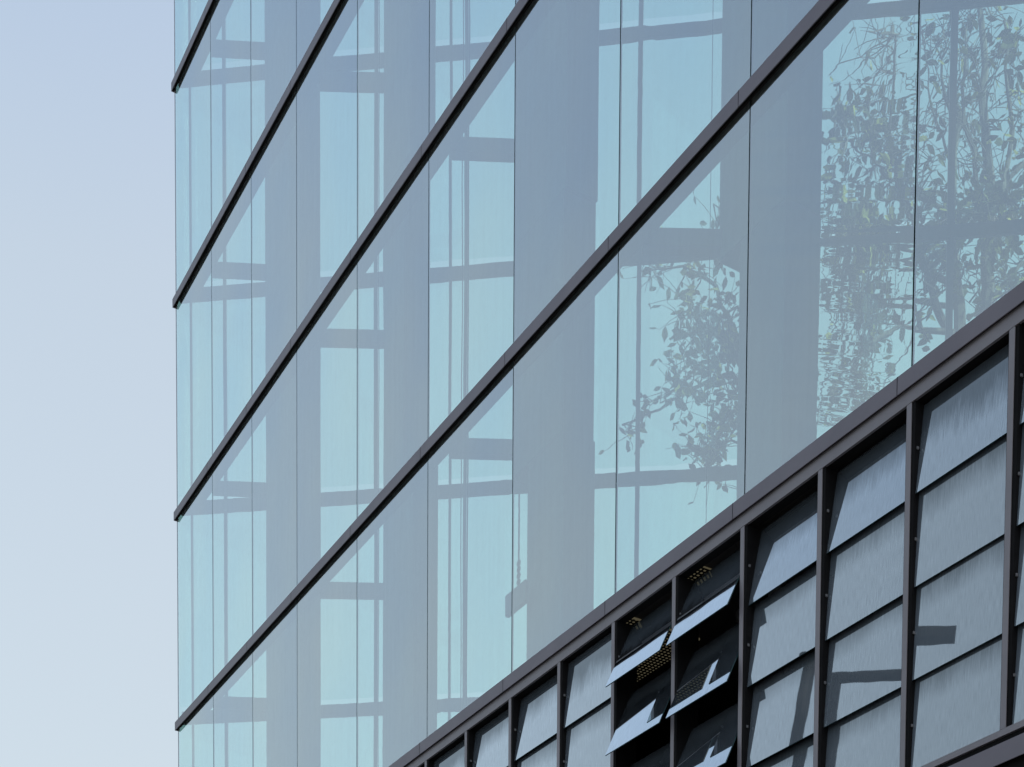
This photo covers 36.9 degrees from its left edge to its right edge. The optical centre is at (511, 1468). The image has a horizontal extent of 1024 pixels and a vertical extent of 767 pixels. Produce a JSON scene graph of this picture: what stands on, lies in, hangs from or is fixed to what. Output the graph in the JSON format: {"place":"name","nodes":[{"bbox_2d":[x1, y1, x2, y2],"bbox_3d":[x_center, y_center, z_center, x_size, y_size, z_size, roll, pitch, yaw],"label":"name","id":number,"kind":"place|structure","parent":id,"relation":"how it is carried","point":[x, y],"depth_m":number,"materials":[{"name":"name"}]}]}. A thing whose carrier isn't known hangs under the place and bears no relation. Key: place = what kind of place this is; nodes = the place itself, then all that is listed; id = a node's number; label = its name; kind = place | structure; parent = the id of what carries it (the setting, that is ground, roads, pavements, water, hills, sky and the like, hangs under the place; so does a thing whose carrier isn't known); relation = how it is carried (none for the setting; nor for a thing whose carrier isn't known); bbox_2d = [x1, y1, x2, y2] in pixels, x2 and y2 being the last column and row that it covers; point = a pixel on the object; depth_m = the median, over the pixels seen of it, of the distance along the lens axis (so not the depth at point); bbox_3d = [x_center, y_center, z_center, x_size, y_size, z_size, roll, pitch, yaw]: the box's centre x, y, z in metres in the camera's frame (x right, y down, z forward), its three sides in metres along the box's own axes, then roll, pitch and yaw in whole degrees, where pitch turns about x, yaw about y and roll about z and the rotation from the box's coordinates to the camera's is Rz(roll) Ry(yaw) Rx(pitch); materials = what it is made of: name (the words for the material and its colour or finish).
{"place":"outdoors","nodes":[
{"label":"outdoors","id":0,"kind":"place"},
{"bbox_2d":[0,0,177,766],"label":"sky","id":1,"kind":"structure","parent":0,"point":[89,642],"materials":[{"name":"blue"}]},
{"bbox_2d":[171,0,1023,766],"bbox_3d":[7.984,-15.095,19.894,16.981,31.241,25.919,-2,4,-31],"label":"glass building","id":2,"kind":"structure","parent":0,"point":[599,382],"depth_m":15.75,"materials":[{"name":"blue glass"}]},
{"bbox_2d":[434,739,464,766],"bbox_3d":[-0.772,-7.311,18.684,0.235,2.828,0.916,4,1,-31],"label":"louvre window","id":3,"kind":"structure","parent":2,"relation":"in","point":[454,757],"depth_m":18.56,"materials":[{"name":"grey glass"}]},
{"bbox_2d":[470,708,508,766],"bbox_3d":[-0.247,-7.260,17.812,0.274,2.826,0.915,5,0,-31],"label":"louvre window","id":4,"kind":"structure","parent":2,"relation":"in","point":[491,741],"depth_m":17.75,"materials":[{"name":"grey glass"}]},
{"bbox_2d":[514,674,556,766],"bbox_3d":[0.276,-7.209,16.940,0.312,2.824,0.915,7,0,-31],"label":"louvre window","id":5,"kind":"structure","parent":2,"relation":"in","point":[537,724],"depth_m":16.89,"materials":[{"name":"grey glass"}]},
{"bbox_2d":[563,632,611,766],"bbox_3d":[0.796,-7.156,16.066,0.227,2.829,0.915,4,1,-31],"label":"louvre window","id":6,"kind":"structure","parent":2,"relation":"in","point":[587,719],"depth_m":16.02,"materials":[{"name":"grey glass"}]},
{"bbox_2d":[605,598,671,766],"bbox_3d":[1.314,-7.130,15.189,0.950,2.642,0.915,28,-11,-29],"label":"louvre window","id":7,"kind":"structure","parent":2,"relation":"in","point":[645,708],"depth_m":15.16,"materials":[{"name":"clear glass"}]},
{"bbox_2d":[666,549,739,766],"bbox_3d":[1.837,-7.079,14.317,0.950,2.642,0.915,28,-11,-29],"label":"louvre window","id":8,"kind":"structure","parent":2,"relation":"in","point":[710,744],"depth_m":14.28,"materials":[{"name":"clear glass"}]},
{"bbox_2d":[746,490,817,766],"bbox_3d":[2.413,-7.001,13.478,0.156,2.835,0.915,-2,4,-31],"label":"louvre window","id":9,"kind":"structure","parent":2,"relation":"in","point":[782,713],"depth_m":13.45,"materials":[{"name":"grey glass"}]},
{"bbox_2d":[824,423,905,766],"bbox_3d":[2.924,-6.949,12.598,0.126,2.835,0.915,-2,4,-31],"label":"louvre window","id":10,"kind":"structure","parent":2,"relation":"in","point":[865,659],"depth_m":12.57,"materials":[{"name":"grey glass"}]},
{"bbox_2d":[911,344,1008,766],"bbox_3d":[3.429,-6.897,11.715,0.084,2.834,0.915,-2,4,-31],"label":"louvre window","id":11,"kind":"structure","parent":2,"relation":"in","point":[961,476],"depth_m":11.70,"materials":[{"name":"grey glass"}]},
{"bbox_2d":[1012,373,1023,723],"bbox_3d":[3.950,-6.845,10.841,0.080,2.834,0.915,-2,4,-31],"label":"louvre window","id":12,"kind":"structure","parent":2,"relation":"in","point":[1018,704],"depth_m":11.22,"materials":[{"name":"grey glass"}]}
]}

